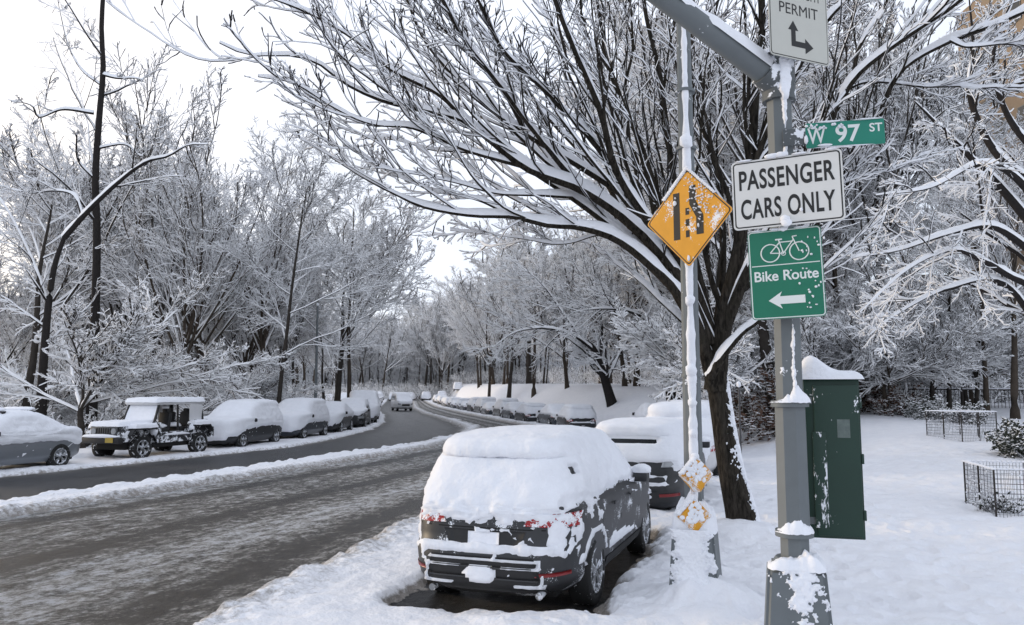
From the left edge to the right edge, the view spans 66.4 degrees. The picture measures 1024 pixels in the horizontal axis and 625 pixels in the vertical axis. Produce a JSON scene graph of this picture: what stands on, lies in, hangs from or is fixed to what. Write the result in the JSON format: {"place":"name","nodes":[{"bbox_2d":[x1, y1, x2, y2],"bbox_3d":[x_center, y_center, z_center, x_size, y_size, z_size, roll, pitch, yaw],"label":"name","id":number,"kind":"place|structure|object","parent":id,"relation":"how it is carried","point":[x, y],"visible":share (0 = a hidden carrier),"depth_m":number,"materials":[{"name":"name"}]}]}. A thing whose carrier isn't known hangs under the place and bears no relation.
{"place":"outdoors","nodes":[
{"label":"outdoors","id":0,"kind":"place"},
{"bbox_2d":[0,397,652,624],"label":"road","id":1,"kind":"structure","parent":0,"point":[190,556],"depth_m":11.99,"materials":[{"name":"asphalt"}]},
{"bbox_2d":[0,406,81,465],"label":"parked car","id":2,"kind":"object","parent":1,"relation":"on","point":[29,435],"visible":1,"depth_m":21.36,"materials":[{"name":"silver paint"}]},
{"bbox_2d":[81,397,213,457],"bbox_3d":[-12.083,3.807,26.154,1.960,1.973,4.321,-2,-6,19],"label":"open offroader","id":3,"kind":"object","parent":1,"relation":"on","point":[138,430],"visible":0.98,"depth_m":25.73,"materials":[{"name":"black paint"}]},
{"bbox_2d":[203,399,283,446],"bbox_3d":[-10.854,4.383,31.191,2.100,1.869,4.799,-1,-6,9],"label":"parked car","id":4,"kind":"object","parent":1,"relation":"on","point":[239,422],"visible":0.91,"depth_m":30.41,"materials":[{"name":"black paint"}]},
{"bbox_2d":[278,397,329,438],"bbox_3d":[-10.054,4.920,36.548,2.100,1.887,4.831,-1,-6,6],"label":"parked car","id":5,"kind":"object","parent":1,"relation":"on","point":[303,417],"visible":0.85,"depth_m":35.80,"materials":[{"name":"blue paint"}]},
{"bbox_2d":[326,401,353,431],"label":"parked car","id":6,"kind":"object","parent":1,"relation":"on","point":[341,414],"visible":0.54,"depth_m":41.12,"materials":[{"name":"black paint"}]},
{"bbox_2d":[341,397,370,426],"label":"parked car","id":7,"kind":"object","parent":1,"relation":"on","point":[359,407],"visible":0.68,"depth_m":46.93,"materials":[{"name":"black paint"}]},
{"bbox_2d":[350,390,379,422],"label":"parked van","id":8,"kind":"object","parent":1,"relation":"on","point":[371,396],"visible":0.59,"depth_m":52.57,"materials":[{"name":"grey paint"}]},
{"bbox_2d":[391,392,412,410],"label":"driving car","id":9,"kind":"object","parent":1,"relation":"on","point":[401,400],"visible":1,"depth_m":89.88,"materials":[{"name":"white paint"}]},
{"bbox_2d":[513,403,545,421],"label":"parked car","id":10,"kind":"object","parent":1,"relation":"on","point":[525,411],"visible":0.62,"depth_m":55.19,"materials":[{"name":"black paint"}]},
{"bbox_2d":[417,425,651,605],"bbox_3d":[0.490,2.260,9.632,2.227,1.777,4.716,-2,-6,20],"label":"parked suv","id":11,"kind":"object","parent":1,"relation":"on","point":[539,512],"visible":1,"depth_m":7.69,"materials":[{"name":"paint"}]},
{"bbox_2d":[536,403,564,424],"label":"parked car","id":12,"kind":"object","parent":1,"relation":"on","point":[545,414],"visible":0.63,"depth_m":50.50,"materials":[{"name":"white paint"}]},
{"bbox_2d":[555,404,596,427],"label":"parked car","id":13,"kind":"object","parent":1,"relation":"on","point":[583,415],"visible":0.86,"depth_m":44.25,"materials":[{"name":"white paint"}]},
{"bbox_2d":[596,417,711,509],"bbox_3d":[2.696,2.875,15.244,2.248,1.693,4.670,-2,-6,19],"label":"parked suv","id":14,"kind":"object","parent":1,"relation":"on","point":[656,444],"visible":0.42,"depth_m":13.21,"materials":[{"name":"black paint"}]},
{"bbox_2d":[646,401,718,475],"bbox_3d":[4.554,3.249,20.387,2.100,1.872,4.817,-2,-6,18],"label":"parked car","id":15,"kind":"object","parent":1,"relation":"on","point":[668,409],"visible":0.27,"depth_m":18.52,"materials":[{"name":"white paint"}]},
{"bbox_2d":[0,0,971,382],"label":"sky","id":16,"kind":"structure","parent":0,"point":[23,23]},
{"bbox_2d":[0,382,1023,624],"bbox_3d":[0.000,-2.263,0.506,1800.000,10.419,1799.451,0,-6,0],"label":"ground","id":17,"kind":"structure","parent":0,"point":[933,548],"depth_m":9.99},
{"bbox_2d":[0,209,89,367],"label":"bare tree","id":18,"kind":"object","parent":17,"relation":"on","point":[25,342],"visible":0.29,"depth_m":50.84,"materials":[{"name":"grey plant"}]},
{"bbox_2d":[0,259,117,406],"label":"bare tree","id":19,"kind":"object","parent":17,"relation":"on","point":[12,295],"visible":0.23,"depth_m":57.06,"materials":[{"name":"grey plant"}]},
{"bbox_2d":[0,343,153,425],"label":"bare tree","id":20,"kind":"object","parent":17,"relation":"on","point":[69,398],"visible":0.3,"depth_m":35.97,"materials":[{"name":"white plant"}]},
{"bbox_2d":[8,0,167,445],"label":"bare tree","id":21,"kind":"object","parent":17,"relation":"on","point":[94,215],"visible":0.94,"depth_m":36.92,"materials":[{"name":"brown plant"}]},
{"bbox_2d":[0,105,188,406],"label":"bare tree","id":22,"kind":"object","parent":17,"relation":"on","point":[42,215],"visible":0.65,"depth_m":40.75,"materials":[{"name":"grey plant"}]},
{"bbox_2d":[0,108,212,415],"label":"bare tree","id":23,"kind":"object","parent":17,"relation":"on","point":[70,229],"visible":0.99,"depth_m":33.18,"materials":[{"name":"plant"}]},
{"bbox_2d":[0,143,214,378],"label":"bare tree","id":24,"kind":"object","parent":17,"relation":"on","point":[44,267],"visible":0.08,"depth_m":46.73,"materials":[{"name":"grey plant"}]},
{"bbox_2d":[5,112,221,419],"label":"bare tree","id":25,"kind":"object","parent":17,"relation":"on","point":[111,310],"visible":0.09,"depth_m":48.34,"materials":[{"name":"grey plant"}]},
{"bbox_2d":[2,160,226,409],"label":"bare tree","id":26,"kind":"object","parent":17,"relation":"on","point":[57,277],"visible":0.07,"depth_m":48.42,"materials":[{"name":"grey plant"}]},
{"bbox_2d":[8,18,243,396],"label":"bare tree","id":27,"kind":"object","parent":17,"relation":"on","point":[123,113],"visible":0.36,"depth_m":43.34,"materials":[{"name":"grey plant"}]},
{"bbox_2d":[0,264,293,447],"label":"bare tree","id":28,"kind":"object","parent":17,"relation":"on","point":[123,346],"visible":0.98,"depth_m":30.51,"materials":[{"name":"white plant"}]},
{"bbox_2d":[57,85,309,417],"bbox_3d":[-17.033,-1.867,39.344,12.007,17.488,9.095,-1,-6,11],"label":"bare tree","id":29,"kind":"object","parent":17,"relation":"on","point":[201,258],"visible":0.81,"depth_m":38.50,"materials":[{"name":"white plant"}]},
{"bbox_2d":[141,330,280,410],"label":"bare tree","id":30,"kind":"object","parent":17,"relation":"on","point":[256,376],"visible":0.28,"depth_m":38.02,"materials":[{"name":"white plant"}]},
{"bbox_2d":[91,98,331,399],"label":"bare tree","id":31,"kind":"object","parent":17,"relation":"on","point":[201,338],"visible":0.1,"depth_m":50.47,"materials":[{"name":"grey plant"}]},
{"bbox_2d":[164,233,277,399],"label":"bare tree","id":32,"kind":"object","parent":17,"relation":"on","point":[207,343],"visible":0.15,"depth_m":54.97,"materials":[{"name":"grey plant"}]},
{"bbox_2d":[156,109,329,386],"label":"bare tree","id":33,"kind":"object","parent":17,"relation":"on","point":[261,340],"visible":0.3,"depth_m":50.70,"materials":[{"name":"grey plant"}]},
{"bbox_2d":[189,212,314,380],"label":"bare tree","id":34,"kind":"object","parent":17,"relation":"on","point":[254,349],"visible":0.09,"depth_m":54.72,"materials":[{"name":"grey plant"}]},
{"bbox_2d":[188,345,326,409],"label":"bare tree","id":35,"kind":"object","parent":17,"relation":"on","point":[271,386],"visible":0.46,"depth_m":42.51,"materials":[{"name":"white plant"}]},
{"bbox_2d":[236,231,332,373],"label":"bare tree","id":36,"kind":"object","parent":17,"relation":"on","point":[289,342],"visible":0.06,"depth_m":72.76,"materials":[{"name":"grey plant"}]},
{"bbox_2d":[235,281,341,362],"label":"bare tree","id":37,"kind":"object","parent":17,"relation":"on","point":[282,337],"visible":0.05,"depth_m":73.40,"materials":[{"name":"grey plant"}]},
{"bbox_2d":[249,282,339,375],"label":"bare tree","id":38,"kind":"object","parent":17,"relation":"on","point":[321,328],"visible":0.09,"depth_m":77.96,"materials":[{"name":"grey plant"}]},
{"bbox_2d":[195,110,425,403],"bbox_3d":[-10.128,-2.006,39.223,11.867,16.894,7.457,-2,-6,18],"label":"bare tree","id":39,"kind":"object","parent":17,"relation":"on","point":[325,253],"visible":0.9,"depth_m":38.78,"materials":[{"name":"white plant"}]},
{"bbox_2d":[294,295,354,399],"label":"bare tree","id":40,"kind":"object","parent":17,"relation":"on","point":[322,349],"visible":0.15,"depth_m":82.60,"materials":[{"name":"grey plant"}]},
{"bbox_2d":[1,310,654,391],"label":"distant wood","id":41,"kind":"object","parent":17,"relation":"on","point":[396,374],"visible":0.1,"depth_m":227.23,"materials":[{"name":"grey plant"}]},
{"bbox_2d":[304,322,370,386],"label":"bare tree","id":42,"kind":"object","parent":17,"relation":"on","point":[325,362],"visible":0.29,"depth_m":115.39,"materials":[{"name":"grey plant"}]},
{"bbox_2d":[264,174,426,397],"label":"bare tree","id":43,"kind":"object","parent":17,"relation":"on","point":[373,203],"visible":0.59,"depth_m":57.80,"materials":[{"name":"grey plant"}]},
{"bbox_2d":[284,186,436,400],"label":"bare tree","id":44,"kind":"object","parent":17,"relation":"on","point":[337,397],"visible":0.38,"depth_m":64.52,"materials":[{"name":"grey plant"}]},
{"bbox_2d":[354,310,426,389],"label":"bare tree","id":45,"kind":"object","parent":17,"relation":"on","point":[390,332],"visible":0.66,"depth_m":190.49,"materials":[{"name":"grey plant"}]},
{"bbox_2d":[392,305,455,387],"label":"bare tree","id":46,"kind":"object","parent":17,"relation":"on","point":[417,337],"visible":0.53,"depth_m":183.27,"materials":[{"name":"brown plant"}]},
{"bbox_2d":[396,288,458,391],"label":"bare tree","id":47,"kind":"object","parent":17,"relation":"on","point":[421,305],"visible":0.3,"depth_m":188.06,"materials":[{"name":"grey plant"}]},
{"bbox_2d":[411,300,472,392],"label":"bare tree","id":48,"kind":"object","parent":17,"relation":"on","point":[434,322],"visible":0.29,"depth_m":182.81,"materials":[{"name":"grey plant"}]},
{"bbox_2d":[421,301,466,388],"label":"bare tree","id":49,"kind":"object","parent":17,"relation":"on","point":[446,345],"visible":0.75,"depth_m":177.50,"materials":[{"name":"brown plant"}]},
{"bbox_2d":[433,269,495,387],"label":"bare tree","id":50,"kind":"object","parent":17,"relation":"on","point":[462,339],"visible":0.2,"depth_m":136.80,"materials":[{"name":"grey plant"}]},
{"bbox_2d":[444,265,504,384],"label":"bare tree","id":51,"kind":"object","parent":17,"relation":"on","point":[488,338],"visible":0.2,"depth_m":130.94,"materials":[{"name":"grey plant"}]},
{"bbox_2d":[428,242,541,396],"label":"bare tree","id":52,"kind":"object","parent":17,"relation":"on","point":[467,335],"visible":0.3,"depth_m":97.39,"materials":[{"name":"grey plant"}]},
{"bbox_2d":[0,361,1023,446],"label":"undergrowth","id":53,"kind":"object","parent":17,"relation":"on","point":[556,376],"visible":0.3,"depth_m":142.31,"materials":[{"name":"grey plant"}]},
{"bbox_2d":[463,246,586,397],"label":"bare tree","id":54,"kind":"object","parent":17,"relation":"on","point":[476,261],"visible":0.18,"depth_m":91.75,"materials":[{"name":"grey plant"}]},
{"bbox_2d":[465,231,588,397],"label":"bare tree","id":55,"kind":"object","parent":17,"relation":"on","point":[535,347],"visible":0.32,"depth_m":84.88,"materials":[{"name":"grey plant"}]},
{"bbox_2d":[453,201,600,383],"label":"bare tree","id":56,"kind":"object","parent":17,"relation":"on","point":[528,365],"visible":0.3,"depth_m":108.10,"materials":[{"name":"grey plant"}]},
{"bbox_2d":[456,246,654,388],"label":"bare tree","id":57,"kind":"object","parent":17,"relation":"on","point":[543,319],"visible":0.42,"depth_m":73.09,"materials":[{"name":"grey plant"}]},
{"bbox_2d":[455,230,667,406],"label":"bare tree","id":58,"kind":"object","parent":17,"relation":"on","point":[597,357],"visible":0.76,"depth_m":57.98,"materials":[{"name":"grey plant"}]},
{"bbox_2d":[106,0,1023,521],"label":"street tree","id":59,"kind":"object","parent":17,"relation":"on","point":[642,242],"visible":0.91,"depth_m":10.80,"materials":[{"name":"black plant"}]},
{"bbox_2d":[518,217,647,385],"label":"bare tree","id":60,"kind":"object","parent":17,"relation":"on","point":[619,280],"visible":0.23,"depth_m":67.02,"materials":[{"name":"grey plant"}]},
{"bbox_2d":[564,121,648,385],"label":"bare tree","id":61,"kind":"object","parent":17,"relation":"on","point":[635,379],"depth_m":69.23,"materials":[{"name":"grey plant"}]},
{"bbox_2d":[545,218,675,400],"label":"bare tree","id":62,"kind":"object","parent":17,"relation":"on","point":[589,307],"visible":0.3,"depth_m":44.83,"materials":[{"name":"grey plant"}]},
{"bbox_2d":[595,159,747,399],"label":"bare tree","id":63,"kind":"object","parent":17,"relation":"on","point":[657,282],"visible":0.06,"depth_m":40.73,"materials":[{"name":"grey plant"}]},
{"bbox_2d":[669,23,721,584],"bbox_3d":[1.770,-1.672,7.947,0.690,9.160,0.668,-2,-6,20],"label":"light pole","id":64,"kind":"object","parent":17,"relation":"on","point":[695,555],"visible":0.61,"depth_m":7.63,"materials":[{"name":"metal"}]},
{"bbox_2d":[648,166,732,265],"bbox_3d":[1.769,-0.954,7.762,0.118,1.003,0.976,6,-8,-44],"label":"warning sign","id":65,"kind":"object","parent":64,"relation":"attached to","point":[690,216],"visible":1,"depth_m":7.72,"materials":[{"name":"metal"}]},
{"bbox_2d":[675,493,710,529],"bbox_3d":[1.721,1.910,7.430,0.335,0.370,0.121,0,-12,-4],"label":"diamond marker","id":66,"kind":"object","parent":64,"relation":"attached to","point":[692,513],"visible":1,"depth_m":7.38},
{"bbox_2d":[678,453,712,491],"bbox_3d":[1.754,1.526,7.467,0.335,0.370,0.121,1,-12,-14],"label":"diamond marker","id":67,"kind":"object","parent":64,"relation":"attached to","point":[695,473],"visible":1,"depth_m":7.42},
{"bbox_2d":[513,0,890,430],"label":"bare tree","id":68,"kind":"object","parent":17,"relation":"on","point":[659,24],"visible":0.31,"depth_m":31.25,"materials":[{"name":"brown plant"}]},
{"bbox_2d":[576,0,841,393],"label":"bare tree","id":69,"kind":"object","parent":17,"relation":"on","point":[749,31],"depth_m":53.01,"materials":[{"name":"brown plant"}]},
{"bbox_2d":[608,291,835,401],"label":"bare tree","id":70,"kind":"object","parent":17,"relation":"on","point":[660,350],"visible":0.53,"depth_m":30.52,"materials":[{"name":"brown plant"}]},
{"bbox_2d":[592,128,860,398],"bbox_3d":[10.173,-1.499,41.399,12.585,15.867,11.083,0,-6,1],"label":"bare tree","id":71,"kind":"object","parent":17,"relation":"on","point":[632,261],"depth_m":39.01,"materials":[{"name":"brown plant"}]},
{"bbox_2d":[606,52,869,403],"bbox_3d":[11.681,-4.567,40.078,12.834,19.985,9.678,2,-6,-20],"label":"bare tree","id":72,"kind":"object","parent":17,"relation":"on","point":[801,95],"visible":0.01,"depth_m":38.71,"materials":[{"name":"brown plant"}]},
{"bbox_2d":[647,0,832,624],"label":"signal pole","id":73,"kind":"object","parent":17,"relation":"on","point":[797,590],"visible":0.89,"depth_m":5.41,"materials":[{"name":"metal"}]},
{"bbox_2d":[747,225,826,319],"bbox_3d":[1.912,-0.281,5.417,0.510,0.649,0.078,-4,-8,24],"label":"traffic sign","id":74,"kind":"object","parent":73,"relation":"attached to","point":[786,271],"visible":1,"depth_m":5.40,"materials":[{"name":"metal"}]},
{"bbox_2d":[731,147,845,230],"bbox_3d":[1.907,-0.853,5.427,0.733,0.536,0.082,-4,-7,26],"label":"traffic sign","id":75,"kind":"object","parent":73,"relation":"attached to","point":[777,189],"visible":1,"depth_m":5.40,"materials":[{"name":"metal"}]},
{"bbox_2d":[768,0,828,65],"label":"traffic sign","id":76,"kind":"object","parent":73,"relation":"attached to","point":[798,29],"visible":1,"depth_m":5.62,"materials":[{"name":"metal"}]},
{"bbox_2d":[782,117,885,148],"bbox_3d":[2.270,-1.260,5.520,0.678,0.196,0.044,-2,-6,11],"label":"street name sign","id":77,"kind":"object","parent":73,"relation":"attached to","point":[840,133],"visible":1,"depth_m":5.51,"materials":[{"name":"metal"}]},
{"bbox_2d":[802,355,866,539],"bbox_3d":[2.339,0.966,5.751,0.455,1.313,0.400,-2,-6,16],"label":"signal cabinet","id":78,"kind":"object","parent":73,"relation":"attached to","point":[835,456],"visible":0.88,"depth_m":5.58,"materials":[{"name":"metal"}]},
{"bbox_2d":[653,66,828,424],"bbox_3d":[10.085,-3.283,34.734,7.789,17.647,12.396,-2,-6,19],"label":"bare tree","id":79,"kind":"object","parent":17,"relation":"on","point":[737,323],"visible":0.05,"depth_m":33.28,"materials":[{"name":"brown plant"}]},
{"bbox_2d":[651,254,851,426],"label":"bare tree","id":80,"kind":"object","parent":17,"relation":"on","point":[741,307],"visible":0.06,"depth_m":33.18,"materials":[{"name":"brown plant"}]},
{"bbox_2d":[730,360,775,443],"bbox_3d":[9.649,3.416,29.601,4.225,3.206,4.779,-1,-6,9],"label":"shrub","id":81,"kind":"object","parent":17,"relation":"on","point":[762,415],"visible":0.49,"depth_m":29.25,"materials":[{"name":"brown plant"}]},
{"bbox_2d":[615,0,966,259],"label":"bare tree","id":82,"kind":"object","parent":17,"relation":"on","point":[872,156],"visible":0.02,"depth_m":37.11,"materials":[{"name":"brown plant"}]},
{"bbox_2d":[661,32,934,270],"bbox_3d":[13.317,-4.169,37.883,12.112,18.860,9.133,-2,-6,15],"label":"bare tree","id":83,"kind":"object","parent":17,"relation":"on","point":[828,255],"visible":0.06,"depth_m":35.44,"materials":[{"name":"brown plant"}]},
{"bbox_2d":[728,62,927,310],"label":"bare tree","id":84,"kind":"object","parent":17,"relation":"on","point":[833,283],"visible":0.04,"depth_m":42.98,"materials":[{"name":"brown plant"}]},
{"bbox_2d":[742,274,947,387],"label":"bare tree","id":85,"kind":"object","parent":17,"relation":"on","point":[856,367],"visible":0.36,"depth_m":30.22,"materials":[{"name":"brown plant"}]},
{"bbox_2d":[735,239,984,414],"bbox_3d":[14.421,1.087,32.274,8.465,7.473,8.900,-5,-8,43],"label":"bare tree","id":86,"kind":"object","parent":17,"relation":"on","point":[958,310],"visible":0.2,"depth_m":31.16,"materials":[{"name":"brown plant"}]},
{"bbox_2d":[702,0,1023,407],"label":"bare tree","id":87,"kind":"object","parent":17,"relation":"on","point":[909,115],"visible":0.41,"depth_m":33.40,"materials":[{"name":"brown plant"}]},
{"bbox_2d":[859,373,894,412],"bbox_3d":[14.288,3.309,32.743,3.731,2.762,2.368,2,-6,-17],"label":"shrub","id":88,"kind":"object","parent":17,"relation":"on","point":[866,404],"visible":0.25,"depth_m":32.50,"materials":[{"name":"green plant"}]},
{"bbox_2d":[771,281,1023,413],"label":"bare tree","id":89,"kind":"object","parent":17,"relation":"on","point":[958,346],"visible":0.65,"depth_m":29.17,"materials":[{"name":"white plant"}]},
{"bbox_2d":[867,381,940,415],"bbox_3d":[15.159,3.460,30.925,2.552,1.660,2.392,1,-6,-11],"label":"shrub","id":90,"kind":"object","parent":17,"relation":"on","point":[896,404],"visible":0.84,"depth_m":30.61,"materials":[{"name":"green plant"}]},
{"bbox_2d":[814,240,1023,403],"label":"bare tree","id":91,"kind":"object","parent":17,"relation":"on","point":[835,319],"visible":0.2,"depth_m":30.93,"materials":[{"name":"brown plant"}]},
{"bbox_2d":[900,393,951,419],"bbox_3d":[15.413,3.636,28.823,2.627,1.328,1.868,5,-8,-42],"label":"shrub","id":92,"kind":"object","parent":17,"relation":"on","point":[918,411],"visible":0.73,"depth_m":28.72,"materials":[{"name":"green plant"}]},
{"bbox_2d":[834,0,1023,358],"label":"bare tree","id":93,"kind":"object","parent":17,"relation":"on","point":[1011,166],"visible":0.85,"depth_m":17.78,"materials":[{"name":"white plant"}]},
{"bbox_2d":[847,76,1011,408],"bbox_3d":[19.086,-2.892,34.334,8.630,15.358,5.423,4,-7,-36],"label":"bare tree","id":94,"kind":"object","parent":17,"relation":"on","point":[949,391],"visible":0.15,"depth_m":33.73,"materials":[{"name":"brown plant"}]},
{"bbox_2d":[847,271,1023,405],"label":"bare tree","id":95,"kind":"object","parent":17,"relation":"on","point":[969,391],"visible":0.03,"depth_m":37.21,"materials":[{"name":"brown plant"}]},
{"bbox_2d":[863,387,1023,408],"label":"iron railing","id":96,"kind":"object","parent":17,"relation":"on","point":[972,389],"visible":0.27,"depth_m":36.13,"materials":[{"name":"black metal"}]},
{"bbox_2d":[868,290,1023,399],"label":"bare tree","id":97,"kind":"object","parent":17,"relation":"on","point":[912,380],"visible":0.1,"depth_m":31.57,"materials":[{"name":"brown plant"}]},
{"bbox_2d":[873,105,1023,418],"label":"bare tree","id":98,"kind":"object","parent":17,"relation":"on","point":[1014,389],"visible":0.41,"depth_m":29.40,"materials":[{"name":"white plant"}]},
{"bbox_2d":[884,277,1023,406],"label":"bare tree","id":99,"kind":"object","parent":17,"relation":"on","point":[975,374],"visible":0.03,"depth_m":34.30,"materials":[{"name":"brown plant"}]},
{"bbox_2d":[898,103,1023,413],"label":"bare tree","id":100,"kind":"object","parent":17,"relation":"on","point":[961,135],"visible":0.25,"depth_m":31.15,"materials":[{"name":"brown plant"}]},
{"bbox_2d":[925,410,996,441],"bbox_3d":[12.851,3.225,22.388,1.204,0.847,1.460,1,-6,-10],"label":"tree guard","id":101,"kind":"object","parent":17,"relation":"on","point":[961,427],"visible":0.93,"depth_m":22.23,"materials":[{"name":"metal"}]},
{"bbox_2d":[935,400,989,425],"bbox_3d":[15.541,3.551,26.820,1.770,1.138,1.731,5,-8,-39],"label":"shrub","id":102,"kind":"object","parent":17,"relation":"on","point":[967,407],"visible":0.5,"depth_m":26.61,"materials":[{"name":"green plant"}]},
{"bbox_2d":[956,0,1023,273],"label":"apartment building","id":103,"kind":"structure","parent":17,"relation":"on","point":[1016,103],"depth_m":65.61,"materials":[{"name":"beige brick"}]},
{"bbox_2d":[961,460,1023,517],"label":"tree guard","id":104,"kind":"object","parent":17,"relation":"on","point":[981,478],"visible":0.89,"depth_m":13.08,"materials":[{"name":"metal"}]},
{"bbox_2d":[964,490,1023,514],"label":"shrub","id":105,"kind":"object","parent":17,"relation":"on","point":[985,502],"visible":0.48,"depth_m":12.75,"materials":[{"name":"green plant"}]},
{"bbox_2d":[982,417,1023,458],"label":"shrub","id":106,"kind":"object","parent":17,"relation":"on","point":[1011,444],"visible":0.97,"depth_m":18.68,"materials":[{"name":"green plant"}]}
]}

